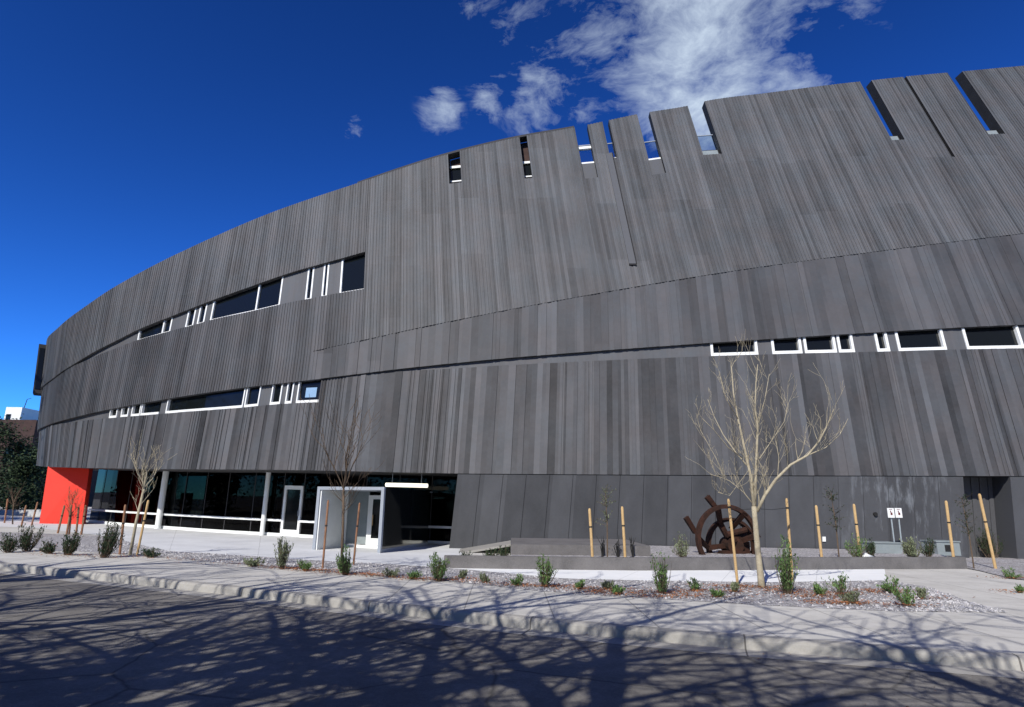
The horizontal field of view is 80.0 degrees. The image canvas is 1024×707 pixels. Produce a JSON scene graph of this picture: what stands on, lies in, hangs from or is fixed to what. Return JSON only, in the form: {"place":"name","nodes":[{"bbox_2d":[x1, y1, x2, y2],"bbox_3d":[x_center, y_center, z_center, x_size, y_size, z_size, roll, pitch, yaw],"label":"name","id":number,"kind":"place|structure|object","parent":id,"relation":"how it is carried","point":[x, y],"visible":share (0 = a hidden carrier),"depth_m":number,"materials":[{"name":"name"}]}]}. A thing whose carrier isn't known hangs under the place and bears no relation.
{"place":"outdoors","nodes":[
{"label":"outdoors","id":0,"kind":"place"},
{"bbox_2d":[0,516,462,566],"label":"plaza","id":1,"kind":"structure","parent":0,"point":[212,542],"depth_m":22.83,"materials":[{"name":"concrete"}]},
{"bbox_2d":[7,484,23,523],"bbox_3d":[-25.848,7.793,31.700,0.806,2.207,0.787,1,-14,0],"label":"young tree","id":2,"kind":"object","parent":1,"relation":"on","point":[13,500],"visible":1,"depth_m":31.74,"materials":[{"name":"brown plant"}]},
{"bbox_2d":[0,574,1023,706],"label":"road","id":3,"kind":"structure","parent":0,"point":[69,644],"depth_m":6.79,"materials":[{"name":"grey asphalt"}]},
{"bbox_2d":[0,562,1023,670],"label":"kerb","id":4,"kind":"structure","parent":3,"relation":"on","point":[970,658],"depth_m":8.70,"materials":[{"name":"concrete"}]},
{"bbox_2d":[0,570,1023,678],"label":"gutter","id":5,"kind":"object","parent":3,"relation":"on","point":[847,661],"visible":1,"depth_m":8.45,"materials":[{"name":"concrete"}]},
{"bbox_2d":[0,506,1023,653],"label":"sidewalk","id":6,"kind":"structure","parent":0,"point":[991,632],"depth_m":10.67,"materials":[{"name":"concrete"}]},
{"bbox_2d":[0,532,26,552],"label":"shrub","id":7,"kind":"object","parent":6,"relation":"on","point":[8,547],"visible":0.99,"depth_m":16.96,"materials":[{"name":"green plant"}]},
{"bbox_2d":[0,415,31,506],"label":"evergreen tree","id":8,"kind":"object","parent":6,"relation":"on","point":[3,432],"visible":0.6,"depth_m":57.78,"materials":[{"name":"green plant"}]},
{"bbox_2d":[0,510,40,516],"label":"white wall","id":9,"kind":"structure","parent":6,"relation":"on","point":[27,513],"depth_m":43.17,"materials":[{"name":"paint"}]},
{"bbox_2d":[0,428,45,508],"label":"evergreen tree","id":10,"kind":"object","parent":6,"relation":"on","point":[19,445],"visible":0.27,"depth_m":58.91,"materials":[{"name":"green plant"}]},
{"bbox_2d":[0,451,47,509],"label":"evergreen tree","id":11,"kind":"object","parent":6,"relation":"on","point":[25,470],"visible":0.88,"depth_m":50.29,"materials":[{"name":"green plant"}]},
{"bbox_2d":[0,446,47,509],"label":"evergreen tree","id":12,"kind":"object","parent":6,"relation":"on","point":[34,452],"visible":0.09,"depth_m":55.20,"materials":[{"name":"green plant"}]},
{"bbox_2d":[13,523,46,550],"bbox_3d":[-13.896,5.271,17.552,0.748,0.816,0.619,1,-14,0],"label":"shrub","id":13,"kind":"object","parent":6,"relation":"on","point":[29,546],"visible":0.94,"depth_m":17.48,"materials":[{"name":"green plant"}]},
{"bbox_2d":[38,538,58,553],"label":"shrub","id":14,"kind":"object","parent":6,"relation":"on","point":[48,547],"visible":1,"depth_m":16.97,"materials":[{"name":"green plant"}]},
{"bbox_2d":[61,530,83,554],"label":"shrub","id":15,"kind":"object","parent":6,"relation":"on","point":[70,548],"visible":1,"depth_m":16.76,"materials":[{"name":"green plant"}]},
{"bbox_2d":[141,547,160,557],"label":"shrub","id":16,"kind":"object","parent":6,"relation":"on","point":[148,553],"visible":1,"depth_m":16.91,"materials":[{"name":"green plant"}]},
{"bbox_2d":[243,556,264,566],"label":"shrub","id":17,"kind":"object","parent":6,"relation":"on","point":[249,562],"visible":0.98,"depth_m":15.47,"materials":[{"name":"green plant"}]},
{"bbox_2d":[273,536,293,568],"bbox_3d":[-5.705,4.943,15.194,0.483,0.817,0.408,1,-14,0],"label":"shrub","id":18,"kind":"object","parent":6,"relation":"on","point":[283,558],"visible":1,"depth_m":15.12,"materials":[{"name":"green plant"}]},
{"bbox_2d":[295,559,311,570],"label":"plant","id":19,"kind":"object","parent":6,"relation":"on","point":[306,566],"visible":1,"depth_m":14.80,"materials":[{"name":"green plant"}]},
{"bbox_2d":[335,544,351,574],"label":"shrub","id":20,"kind":"object","parent":6,"relation":"on","point":[345,566],"visible":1,"depth_m":14.24,"materials":[{"name":"green plant"}]},
{"bbox_2d":[381,567,399,577],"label":"plant","id":21,"kind":"object","parent":6,"relation":"on","point":[393,573],"visible":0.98,"depth_m":13.99,"materials":[{"name":"green plant"}]},
{"bbox_2d":[427,552,449,581],"bbox_3d":[-1.633,4.712,13.508,0.605,0.643,0.389,-5,-15,22],"label":"shrub","id":22,"kind":"object","parent":6,"relation":"on","point":[436,565],"visible":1,"depth_m":13.44,"materials":[{"name":"green plant"}]},
{"bbox_2d":[482,548,503,555],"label":"shrub","id":23,"kind":"object","parent":6,"relation":"on","point":[487,552],"visible":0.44,"depth_m":18.27,"materials":[{"name":"green plant"}]},
{"bbox_2d":[479,546,510,551],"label":"ramp wall","id":24,"kind":"structure","parent":6,"relation":"on","point":[509,548],"depth_m":22.76,"materials":[{"name":"concrete"}]},
{"bbox_2d":[460,540,510,552],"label":"ramp slab","id":25,"kind":"structure","parent":24,"relation":"on","point":[485,547],"depth_m":22.55,"materials":[{"name":"concrete"}]},
{"bbox_2d":[0,532,1005,612],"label":"gravel bed","id":26,"kind":"object","parent":6,"relation":"on","point":[85,539],"visible":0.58,"depth_m":13.48,"materials":[{"name":"grey gravel"}]},
{"bbox_2d":[65,488,83,534],"bbox_3d":[-18.309,6.513,25.298,0.692,2.027,0.830,-7,-16,29],"label":"young tree","id":27,"kind":"object","parent":26,"relation":"on","point":[70,497],"visible":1,"depth_m":25.38,"materials":[{"name":"brown plant"}]},
{"bbox_2d":[96,519,124,557],"bbox_3d":[-10.976,5.034,16.655,0.637,1.023,0.573,1,-14,0],"label":"shrub","id":28,"kind":"object","parent":26,"relation":"on","point":[107,545],"visible":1,"depth_m":16.54,"materials":[{"name":"green plant"}]},
{"bbox_2d":[118,505,126,554],"bbox_3d":[-11.270,5.127,17.645,0.131,1.471,0.076,1,-14,0],"label":"wooden stake","id":29,"kind":"object","parent":26,"relation":"on","point":[122,528],"visible":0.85,"depth_m":17.65,"materials":[{"name":"brown wood"}]},
{"bbox_2d":[136,500,148,553],"bbox_3d":[-10.690,5.070,17.648,0.145,1.617,0.075,1,-14,0],"label":"wooden stake","id":30,"kind":"object","parent":26,"relation":"on","point":[142,527],"visible":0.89,"depth_m":17.64,"materials":[{"name":"brown wood"}]},
{"bbox_2d":[128,430,174,554],"bbox_3d":[-11.020,4.106,17.973,1.376,3.570,1.518,1,-14,0],"label":"young tree","id":31,"kind":"object","parent":26,"relation":"on","point":[143,480],"visible":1,"depth_m":17.81,"materials":[{"name":"brown plant"}]},
{"bbox_2d":[322,500,328,567],"bbox_3d":[-4.810,4.689,15.718,0.066,1.774,0.066,1,-14,0],"label":"wooden stake","id":32,"kind":"object","parent":26,"relation":"on","point":[325,533],"visible":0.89,"depth_m":15.71,"materials":[{"name":"brown wood"}]},
{"bbox_2d":[300,386,383,563],"bbox_3d":[-4.172,3.185,15.529,2.045,4.574,2.069,-8,-17,32],"label":"young tree","id":33,"kind":"object","parent":26,"relation":"on","point":[343,494],"visible":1,"depth_m":15.48,"materials":[{"name":"brown plant"}]},
{"bbox_2d":[353,503,359,564],"bbox_3d":[-4.272,4.986,16.745,0.102,1.735,0.066,1,-14,0],"label":"wooden stake","id":34,"kind":"object","parent":26,"relation":"on","point":[357,525],"visible":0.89,"depth_m":16.73,"materials":[{"name":"brown wood"}]},
{"bbox_2d":[510,573,523,585],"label":"plant","id":35,"kind":"object","parent":26,"relation":"on","point":[516,581],"visible":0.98,"depth_m":12.91,"materials":[{"name":"green plant"}]},
{"bbox_2d":[535,553,558,586],"bbox_3d":[0.733,4.549,12.819,0.489,0.701,0.413,13,-19,-39],"label":"shrub","id":36,"kind":"object","parent":26,"relation":"on","point":[544,578],"visible":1,"depth_m":12.76,"materials":[{"name":"green plant"}]},
{"bbox_2d":[600,580,613,589],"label":"plant","id":37,"kind":"object","parent":26,"relation":"on","point":[606,584],"visible":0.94,"depth_m":12.51,"materials":[{"name":"green plant"}]},
{"bbox_2d":[610,583,625,594],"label":"plant","id":38,"kind":"object","parent":26,"relation":"on","point":[615,588],"visible":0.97,"depth_m":11.79,"materials":[{"name":"green plant"}]},
{"bbox_2d":[650,552,671,593],"bbox_3d":[2.955,4.336,12.093,0.460,0.821,0.565,1,-14,0],"label":"shrub","id":39,"kind":"object","parent":26,"relation":"on","point":[661,583],"visible":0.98,"depth_m":12.04,"materials":[{"name":"green plant"}]},
{"bbox_2d":[686,577,702,590],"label":"plant","id":40,"kind":"object","parent":26,"relation":"on","point":[695,585],"visible":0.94,"depth_m":12.52,"materials":[{"name":"green plant"}]},
{"bbox_2d":[727,499,746,581],"bbox_3d":[5.219,4.269,13.692,0.630,1.960,0.112,-11,-19,39],"label":"tree stake","id":41,"kind":"object","parent":26,"relation":"on","point":[732,539],"visible":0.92,"depth_m":13.84,"materials":[{"name":"brown wood"}]},
{"bbox_2d":[687,335,847,587],"bbox_3d":[6.038,2.262,13.899,3.945,6.013,2.060,1,-14,0],"label":"young tree","id":42,"kind":"object","parent":26,"relation":"on","point":[758,556],"visible":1,"depth_m":13.89,"materials":[{"name":"beige plant"}]},
{"bbox_2d":[766,498,793,578],"bbox_3d":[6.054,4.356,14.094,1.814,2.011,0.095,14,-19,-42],"label":"tree stake","id":43,"kind":"object","parent":26,"relation":"on","point":[788,520],"visible":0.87,"depth_m":14.72,"materials":[{"name":"brown wood"}]},
{"bbox_2d":[772,534,799,593],"bbox_3d":[5.599,4.288,12.463,0.465,1.170,0.500,4,-15,-14],"label":"shrub","id":44,"kind":"object","parent":26,"relation":"on","point":[787,579],"visible":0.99,"depth_m":12.34,"materials":[{"name":"green plant"}]},
{"bbox_2d":[813,582,827,594],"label":"plant","id":45,"kind":"object","parent":26,"relation":"on","point":[818,589],"visible":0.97,"depth_m":12.08,"materials":[{"name":"green plant"}]},
{"bbox_2d":[821,572,850,593],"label":"plant","id":46,"kind":"object","parent":26,"relation":"on","point":[839,587],"visible":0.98,"depth_m":12.32,"materials":[{"name":"green plant"}]},
{"bbox_2d":[837,590,859,603],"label":"plant","id":47,"kind":"object","parent":26,"relation":"on","point":[852,598],"visible":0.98,"depth_m":11.04,"materials":[{"name":"green plant"}]},
{"bbox_2d":[876,575,899,592],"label":"plant","id":48,"kind":"object","parent":26,"relation":"on","point":[887,587],"visible":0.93,"depth_m":12.62,"materials":[{"name":"green plant"}]},
{"bbox_2d":[892,585,915,605],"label":"plant","id":49,"kind":"object","parent":26,"relation":"on","point":[906,596],"visible":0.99,"depth_m":10.91,"materials":[{"name":"green plant"}]},
{"bbox_2d":[916,586,928,598],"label":"plant","id":50,"kind":"object","parent":26,"relation":"on","point":[921,592],"visible":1,"depth_m":11.78,"materials":[{"name":"green plant"}]},
{"bbox_2d":[33,66,1023,558],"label":"museum building","id":51,"kind":"structure","parent":6,"relation":"on","point":[515,336],"depth_m":28.08,"materials":[{"name":"metal"}]},
{"bbox_2d":[33,344,45,395],"bbox_3d":[-29.532,1.046,38.268,1.359,3.100,1.252,1,-14,0],"label":"bay window","id":52,"kind":"structure","parent":51,"relation":"in","point":[37,390],"depth_m":37.75,"materials":[{"name":"black glass"}]},
{"bbox_2d":[131,404,141,415],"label":"window","id":53,"kind":"structure","parent":51,"relation":"in","point":[136,410],"depth_m":31.16,"materials":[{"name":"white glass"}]},
{"bbox_2d":[137,322,162,339],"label":"window","id":54,"kind":"structure","parent":51,"relation":"in","point":[157,329],"depth_m":32.75,"materials":[{"name":"black glass"}]},
{"bbox_2d":[140,401,161,414],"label":"window","id":55,"kind":"structure","parent":51,"relation":"in","point":[151,408],"depth_m":30.70,"materials":[{"name":"black glass"}]},
{"bbox_2d":[161,318,172,332],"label":"window","id":56,"kind":"structure","parent":51,"relation":"in","point":[167,324],"depth_m":32.33,"materials":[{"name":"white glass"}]},
{"bbox_2d":[185,308,196,326],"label":"window","id":57,"kind":"structure","parent":51,"relation":"in","point":[191,314],"depth_m":31.81,"materials":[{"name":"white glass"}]},
{"bbox_2d":[197,304,207,323],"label":"window","id":58,"kind":"structure","parent":51,"relation":"in","point":[202,312],"depth_m":31.61,"materials":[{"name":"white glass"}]},
{"bbox_2d":[165,388,246,412],"bbox_3d":[-14.769,2.289,29.365,4.809,1.044,0.281,-4,-15,19],"label":"window","id":59,"kind":"structure","parent":51,"relation":"in","point":[235,398],"depth_m":29.27,"materials":[{"name":"black glass"}]},
{"bbox_2d":[210,286,258,319],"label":"window","id":60,"kind":"structure","parent":51,"relation":"in","point":[243,302],"depth_m":31.19,"materials":[{"name":"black glass"}]},
{"bbox_2d":[244,386,261,406],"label":"window","id":61,"kind":"structure","parent":51,"relation":"in","point":[252,398],"depth_m":28.48,"materials":[{"name":"black glass"}]},
{"bbox_2d":[255,277,283,309],"bbox_3d":[-12.161,-2.995,30.690,1.639,1.841,0.432,-4,-15,17],"label":"window","id":62,"kind":"structure","parent":51,"relation":"in","point":[269,294],"depth_m":30.71,"materials":[{"name":"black glass"}]},
{"bbox_2d":[269,384,283,404],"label":"window","id":63,"kind":"structure","parent":51,"relation":"in","point":[276,394],"depth_m":28.07,"materials":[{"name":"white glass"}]},
{"bbox_2d":[285,382,294,403],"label":"window","id":64,"kind":"structure","parent":51,"relation":"in","point":[290,387],"depth_m":27.83,"materials":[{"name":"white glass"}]},
{"bbox_2d":[280,485,303,536],"bbox_3d":[-10.549,7.538,29.233,1.071,2.370,0.191,-4,-15,19],"label":"door","id":65,"kind":"structure","parent":51,"relation":"in","point":[293,495],"depth_m":29.25,"materials":[{"name":"white paint"}]},
{"bbox_2d":[296,380,320,402],"bbox_3d":[-9.147,1.711,27.599,1.194,1.089,0.267,-3,-15,16],"label":"window","id":66,"kind":"structure","parent":51,"relation":"in","point":[302,386],"depth_m":27.67,"materials":[{"name":"black glass"}]},
{"bbox_2d":[305,267,314,298],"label":"window","id":67,"kind":"structure","parent":51,"relation":"in","point":[310,276],"depth_m":30.14,"materials":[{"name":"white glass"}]},
{"bbox_2d":[321,263,329,295],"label":"window","id":68,"kind":"structure","parent":51,"relation":"in","point":[326,267],"depth_m":29.97,"materials":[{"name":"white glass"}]},
{"bbox_2d":[339,254,364,292],"bbox_3d":[-7.709,-3.914,29.742,1.481,2.256,0.850,1,-14,0],"label":"window","id":69,"kind":"structure","parent":51,"relation":"in","point":[352,269],"depth_m":29.77,"materials":[{"name":"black glass"}]},
{"bbox_2d":[450,165,460,181],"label":"window","id":70,"kind":"structure","parent":51,"relation":"in","point":[455,170],"depth_m":32.36,"materials":[{"name":"black glass"}]},
{"bbox_2d":[523,161,531,176],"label":"window","id":71,"kind":"structure","parent":51,"relation":"in","point":[526,164],"depth_m":32.39,"materials":[{"name":"black glass"}]},
{"bbox_2d":[710,340,757,355],"bbox_3d":[9.595,-0.216,26.428,2.040,0.759,0.321,0,-14,2],"label":"window","id":72,"kind":"structure","parent":51,"relation":"in","point":[728,348],"depth_m":26.45,"materials":[{"name":"black glass"}]},
{"bbox_2d":[771,338,802,353],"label":"window","id":73,"kind":"structure","parent":51,"relation":"in","point":[785,346],"depth_m":26.38,"materials":[{"name":"black glass"}]},
{"bbox_2d":[803,335,836,352],"bbox_3d":[13.244,-0.382,26.317,1.374,0.858,0.351,0,-14,3],"label":"window","id":74,"kind":"structure","parent":51,"relation":"in","point":[817,344],"depth_m":26.33,"materials":[{"name":"black glass"}]},
{"bbox_2d":[836,334,854,352],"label":"window","id":75,"kind":"structure","parent":51,"relation":"in","point":[844,343],"depth_m":26.27,"materials":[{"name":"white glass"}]},
{"bbox_2d":[873,332,889,351],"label":"window","id":76,"kind":"structure","parent":51,"relation":"in","point":[881,339],"depth_m":26.19,"materials":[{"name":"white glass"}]},
{"bbox_2d":[894,329,946,350],"bbox_3d":[17.449,-0.567,26.130,2.020,1.047,0.388,0,-14,3],"label":"window","id":77,"kind":"structure","parent":51,"relation":"in","point":[932,339],"depth_m":26.16,"materials":[{"name":"black glass"}]},
{"bbox_2d":[961,325,1023,348],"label":"window","id":78,"kind":"structure","parent":51,"relation":"in","point":[991,337],"depth_m":26.10,"materials":[{"name":"black glass"}]},
{"bbox_2d":[452,568,885,581],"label":"pale path","id":79,"kind":"structure","parent":6,"relation":"on","point":[771,575],"depth_m":15.68,"materials":[{"name":"concrete"}]},
{"bbox_2d":[444,555,967,570],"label":"planter wall","id":80,"kind":"structure","parent":6,"relation":"on","point":[615,563],"depth_m":16.88,"materials":[{"name":"concrete"}]},
{"bbox_2d":[511,546,948,556],"bbox_3d":[7.761,6.663,20.389,15.606,0.034,7.650,1,-14,0],"label":"planter bed","id":81,"kind":"object","parent":80,"relation":"in","point":[666,551],"visible":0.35,"depth_m":20.12,"materials":[{"name":"grey concrete"}]},
{"bbox_2d":[511,538,650,555],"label":"wall","id":82,"kind":"structure","parent":81,"relation":"on","point":[544,546],"depth_m":18.48,"materials":[{"name":"concrete"}]},
{"bbox_2d":[588,508,593,556],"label":"tree stake","id":83,"kind":"object","parent":81,"relation":"on","point":[591,534],"visible":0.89,"depth_m":17.43,"materials":[{"name":"brown wood"}]},
{"bbox_2d":[594,484,615,556],"bbox_3d":[2.766,4.840,17.609,0.670,2.110,0.618,7,-15,-22],"label":"sapling","id":84,"kind":"object","parent":81,"relation":"on","point":[606,517],"visible":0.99,"depth_m":17.66,"materials":[{"name":"brown plant"}]},
{"bbox_2d":[621,506,626,556],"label":"tree stake","id":85,"kind":"object","parent":81,"relation":"on","point":[623,530],"visible":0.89,"depth_m":17.63,"materials":[{"name":"brown wood"}]},
{"bbox_2d":[670,532,690,556],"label":"shrub","id":86,"kind":"object","parent":81,"relation":"on","point":[682,552],"visible":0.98,"depth_m":17.61,"materials":[{"name":"green plant"}]},
{"bbox_2d":[683,495,760,554],"bbox_3d":[6.838,5.934,20.044,2.643,2.470,1.472,1,-14,0],"label":"wheel sculpture","id":87,"kind":"object","parent":81,"relation":"on","point":[743,535],"visible":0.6,"depth_m":19.83,"materials":[{"name":"metal"}]},
{"bbox_2d":[815,505,822,556],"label":"tree stake","id":88,"kind":"object","parent":81,"relation":"on","point":[818,531],"visible":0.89,"depth_m":18.49,"materials":[{"name":"brown wood"}]},
{"bbox_2d":[822,485,845,556],"bbox_3d":[9.863,5.139,18.644,0.583,2.238,0.532,-11,-18,38],"label":"sapling","id":89,"kind":"object","parent":81,"relation":"on","point":[833,511],"visible":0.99,"depth_m":18.70,"materials":[{"name":"brown plant"}]},
{"bbox_2d":[843,533,867,556],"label":"shrub","id":90,"kind":"object","parent":81,"relation":"on","point":[853,552],"visible":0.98,"depth_m":18.28,"materials":[{"name":"green plant"}]},
{"bbox_2d":[853,504,860,553],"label":"tree stake","id":91,"kind":"object","parent":81,"relation":"on","point":[855,520],"visible":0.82,"depth_m":18.78,"materials":[{"name":"brown wood"}]},
{"bbox_2d":[863,537,875,555],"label":"shrub","id":92,"kind":"object","parent":81,"relation":"on","point":[870,547],"visible":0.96,"depth_m":19.19,"materials":[{"name":"green plant"}]},
{"bbox_2d":[860,541,901,553],"bbox_3d":[12.964,6.824,21.424,1.007,0.411,0.860,1,-14,0],"label":"utility cabinet","id":93,"kind":"object","parent":81,"relation":"on","point":[886,547],"visible":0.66,"depth_m":21.05,"materials":[{"name":"metal"}]},
{"bbox_2d":[887,508,894,541],"bbox_3d":[13.869,6.440,22.145,0.192,1.604,0.446,-11,-18,39],"label":"post sign","id":94,"kind":"object","parent":81,"relation":"on","point":[890,512],"visible":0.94,"depth_m":22.19,"materials":[{"name":"white metal"}]},
{"bbox_2d":[895,508,902,551],"bbox_3d":[14.142,6.442,22.146,0.200,1.608,0.429,-10,-18,36],"label":"post sign","id":95,"kind":"object","parent":81,"relation":"on","point":[898,513],"visible":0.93,"depth_m":22.19,"materials":[{"name":"white metal"}]},
{"bbox_2d":[899,537,922,556],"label":"shrub","id":96,"kind":"object","parent":81,"relation":"on","point":[910,550],"visible":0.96,"depth_m":18.56,"materials":[{"name":"green plant"}]},
{"bbox_2d":[919,538,935,556],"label":"shrub","id":97,"kind":"object","parent":81,"relation":"on","point":[929,550],"visible":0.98,"depth_m":19.25,"materials":[{"name":"green plant"}]},
{"bbox_2d":[920,540,960,555],"bbox_3d":[15.068,6.819,21.433,0.854,0.481,0.860,1,-14,0],"label":"utility cabinet","id":98,"kind":"object","parent":81,"relation":"on","point":[942,547],"visible":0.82,"depth_m":21.06,"materials":[{"name":"metal"}]},
{"bbox_2d":[945,501,954,556],"bbox_3d":[13.669,5.535,19.038,0.128,1.830,0.095,1,-14,0],"label":"tree stake","id":99,"kind":"object","parent":81,"relation":"on","point":[949,529],"visible":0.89,"depth_m":19.02,"materials":[{"name":"brown wood"}]},
{"bbox_2d":[966,557,1023,578],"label":"gravel bed","id":100,"kind":"object","parent":6,"relation":"on","point":[983,564],"visible":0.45,"depth_m":19.84,"materials":[{"name":"grey gravel"}]},
{"bbox_2d":[955,493,976,568],"bbox_3d":[14.042,5.447,18.750,0.727,2.348,0.573,1,-14,0],"label":"sapling","id":101,"kind":"object","parent":100,"relation":"on","point":[968,531],"visible":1,"depth_m":18.84,"materials":[{"name":"brown plant"}]},
{"bbox_2d":[978,494,996,568],"bbox_3d":[14.727,5.533,18.881,0.195,2.329,0.096,1,-14,0],"label":"tree stake","id":102,"kind":"object","parent":100,"relation":"on","point":[987,531],"visible":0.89,"depth_m":18.86,"materials":[{"name":"brown wood"}]},
{"bbox_2d":[974,526,1003,557],"bbox_3d":[18.331,7.260,23.526,1.043,1.169,0.835,8,-16,-25],"label":"shrub","id":103,"kind":"object","parent":100,"relation":"on","point":[986,547],"visible":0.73,"depth_m":23.43,"materials":[{"name":"green plant"}]},
{"bbox_2d":[1000,566,1021,578],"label":"plant","id":104,"kind":"object","parent":100,"relation":"on","point":[1006,575],"visible":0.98,"depth_m":15.88,"materials":[{"name":"green plant"}]},
{"bbox_2d":[0,0,1023,418],"label":"sky","id":105,"kind":"structure","parent":0,"point":[135,135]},
{"bbox_3d":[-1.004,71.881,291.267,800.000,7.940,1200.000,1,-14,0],"label":"ground","id":106,"kind":"structure","parent":0,"visible":0},
{"bbox_2d":[0,398,97,506],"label":"building","id":107,"kind":"structure","parent":106,"relation":"on","point":[29,419],"depth_m":76.61,"materials":[{"name":"brick"}]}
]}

